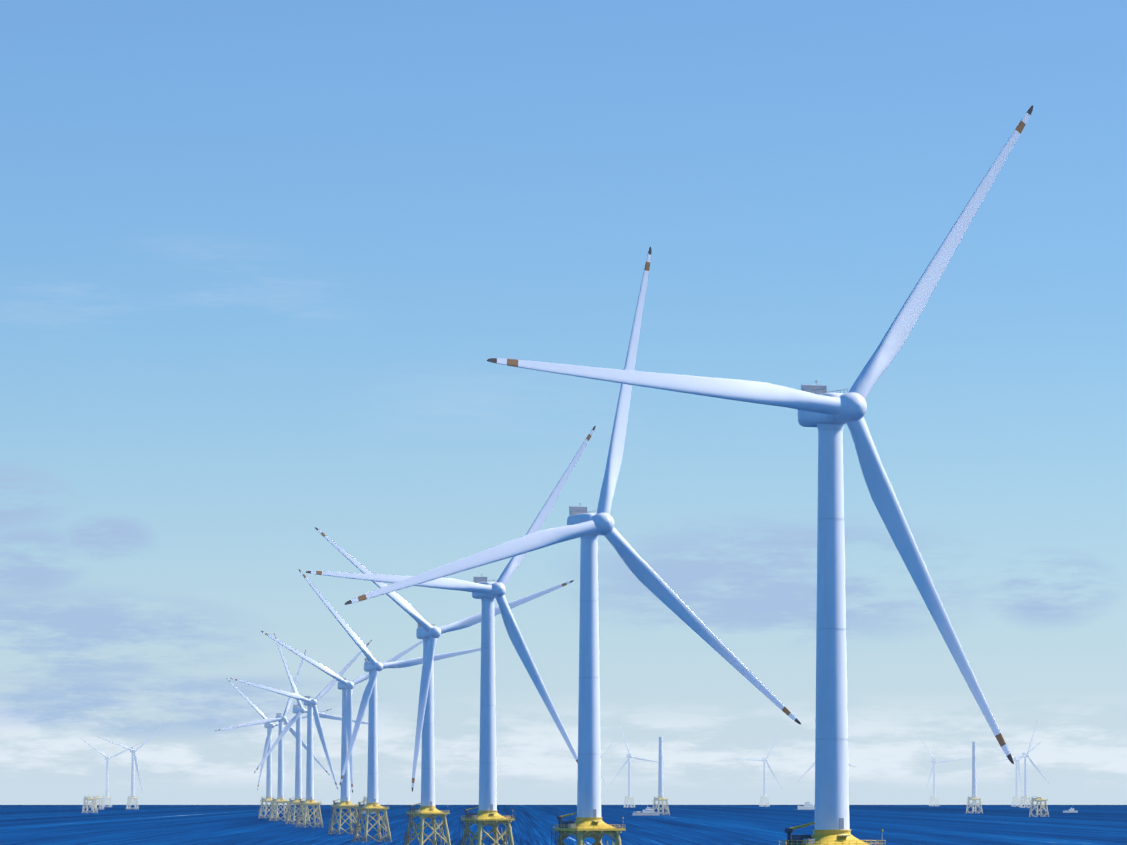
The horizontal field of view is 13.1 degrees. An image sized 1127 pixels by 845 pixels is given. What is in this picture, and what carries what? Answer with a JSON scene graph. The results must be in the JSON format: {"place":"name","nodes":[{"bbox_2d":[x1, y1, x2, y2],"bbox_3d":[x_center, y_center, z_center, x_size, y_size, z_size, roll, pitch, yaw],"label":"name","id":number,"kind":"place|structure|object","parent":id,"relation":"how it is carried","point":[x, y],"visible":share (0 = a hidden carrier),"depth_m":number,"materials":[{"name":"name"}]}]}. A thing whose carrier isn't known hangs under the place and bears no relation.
{"place":"outdoors","nodes":[
{"label":"outdoors","id":0,"kind":"place"},
{"bbox_2d":[0,805,1126,844],"bbox_3d":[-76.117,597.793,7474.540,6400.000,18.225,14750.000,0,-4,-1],"label":"sea","id":1,"kind":"structure","parent":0,"point":[530,825],"depth_m":4493.82,"materials":[{"name":"liquid"}]},
{"bbox_2d":[82,795,97,812],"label":"jacket","id":2,"kind":"object","parent":1,"relation":"on","point":[85,798],"visible":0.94,"depth_m":7240.06,"materials":[{"name":"yellow metal"}]},
{"bbox_2d":[91,795,103,809],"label":"jacket","id":3,"kind":"object","parent":1,"relation":"on","point":[101,801],"visible":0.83,"depth_m":8933.53,"materials":[{"name":"yellow metal"}]},
{"bbox_2d":[80,738,137,806],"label":"turbine","id":4,"kind":"object","parent":1,"relation":"on","point":[107,758],"visible":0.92,"depth_m":10926.06,"materials":[{"name":"white metal"}]},
{"bbox_2d":[97,725,163,808],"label":"turbine","id":5,"kind":"object","parent":1,"relation":"on","point":[133,752],"visible":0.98,"depth_m":9135.65,"materials":[{"name":"white metal"}]},
{"bbox_2d":[215,650,329,820],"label":"turbine","id":6,"kind":"object","parent":1,"relation":"on","point":[280,718],"visible":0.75,"depth_m":5204.47,"materials":[{"name":"white metal"}]},
{"bbox_2d":[227,679,330,817],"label":"turbine","id":7,"kind":"object","parent":1,"relation":"on","point":[270,726],"visible":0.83,"depth_m":5750.14,"materials":[{"name":"white metal"}]},
{"bbox_2d":[230,640,371,826],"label":"turbine","id":8,"kind":"object","parent":1,"relation":"on","point":[310,703],"visible":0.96,"depth_m":4256.76,"materials":[{"name":"white metal"}]},
{"bbox_2d":[254,634,367,823],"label":"turbine","id":9,"kind":"object","parent":1,"relation":"on","point":[299,709],"visible":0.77,"depth_m":4676.20,"materials":[{"name":"white metal"}]},
{"bbox_2d":[261,631,422,833],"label":"turbine","id":10,"kind":"object","parent":1,"relation":"on","point":[345,687],"visible":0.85,"depth_m":3578.41,"materials":[{"name":"white metal"}]},
{"bbox_2d":[361,796,375,813],"bbox_3d":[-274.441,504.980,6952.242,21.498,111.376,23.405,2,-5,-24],"label":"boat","id":11,"kind":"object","parent":1,"relation":"on","point":[364,798],"depth_m":6949.32,"materials":[{"name":"metal"}]},
{"bbox_2d":[298,569,480,841],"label":"turbine","id":12,"kind":"object","parent":1,"relation":"on","point":[373,667],"visible":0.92,"depth_m":3041.22,"materials":[{"name":"white metal"}]},
{"bbox_2d":[315,527,573,844],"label":"turbine","id":13,"kind":"object","parent":1,"relation":"on","point":[427,633],"visible":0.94,"depth_m":2383.25,"materials":[{"name":"white metal"}]},
{"bbox_2d":[306,426,595,844],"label":"turbine","id":14,"kind":"object","parent":1,"relation":"on","point":[485,591],"visible":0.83,"depth_m":1877.36,"materials":[{"name":"white metal"}]},
{"bbox_2d":[344,247,800,844],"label":"turbine","id":15,"kind":"object","parent":1,"relation":"on","point":[586,527],"visible":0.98,"depth_m":1409.81,"materials":[{"name":"white metal"}]},
{"bbox_2d":[572,741,613,790],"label":"turbine","id":16,"kind":"object","parent":1,"relation":"on","point":[601,758],"visible":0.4,"depth_m":12445.30,"materials":[{"name":"white metal"}]},
{"bbox_2d":[610,722,658,807],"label":"turbine","id":17,"kind":"object","parent":1,"relation":"on","point":[629,756],"visible":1,"depth_m":10445.81,"materials":[{"name":"white metal"}]},
{"bbox_2d":[633,805,659,815],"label":"boat","id":18,"kind":"object","parent":1,"relation":"on","point":[648,811],"visible":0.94,"depth_m":6451.91,"materials":[{"name":"white metal"}]},
{"bbox_2d":[652,737,669,814],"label":"tower","id":19,"kind":"structure","parent":1,"relation":"on","point":[661,798],"depth_m":6556.82,"materials":[{"name":"white metal"}]},
{"bbox_2d":[487,105,1032,844],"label":"turbine","id":20,"kind":"object","parent":1,"relation":"on","point":[825,413],"visible":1,"depth_m":980.81,"materials":[{"name":"white metal"}]},
{"bbox_2d":[742,732,781,806],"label":"turbine","id":21,"kind":"object","parent":1,"relation":"on","point":[764,760],"visible":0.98,"depth_m":11447.88,"materials":[{"name":"white metal"}]},
{"bbox_2d":[797,800,814,809],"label":"boat","id":22,"kind":"object","parent":1,"relation":"on","point":[808,805],"visible":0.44,"depth_m":8948.95,"materials":[{"name":"white metal"}]},
{"bbox_2d":[798,718,854,780],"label":"turbine","id":23,"kind":"object","parent":1,"relation":"on","point":[813,764],"visible":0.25,"depth_m":10137.53,"materials":[{"name":"white metal"}]},
{"bbox_2d":[918,735,962,805],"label":"turbine","id":24,"kind":"object","parent":1,"relation":"on","point":[934,762],"visible":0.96,"depth_m":11951.02,"materials":[{"name":"white metal"}]},
{"bbox_2d":[966,742,982,812],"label":"tower","id":25,"kind":"structure","parent":1,"relation":"on","point":[973,798],"depth_m":7161.15,"materials":[{"name":"white metal"}]},
{"bbox_2d":[991,741,1041,806],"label":"turbine","id":26,"kind":"object","parent":1,"relation":"on","point":[1016,760],"visible":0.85,"depth_m":11454.40,"materials":[{"name":"white metal"}]},
{"bbox_2d":[996,722,1049,807],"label":"turbine","id":27,"kind":"object","parent":1,"relation":"on","point":[1025,756],"visible":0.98,"depth_m":10158.48,"materials":[{"name":"white metal"}]},
{"bbox_2d":[1029,796,1048,816],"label":"jacket","id":28,"kind":"object","parent":1,"relation":"on","point":[1038,799],"visible":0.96,"depth_m":6061.34,"materials":[{"name":"yellow metal"}]},
{"bbox_2d":[1057,808,1077,812],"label":"boat","id":29,"kind":"object","parent":1,"relation":"on","point":[1071,810],"visible":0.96,"depth_m":7459.07,"materials":[{"name":"white metal"}]},
{"bbox_2d":[0,0,1126,804],"label":"sky","id":30,"kind":"structure","parent":0,"point":[264,264],"materials":[{"name":"blue"}]}
]}

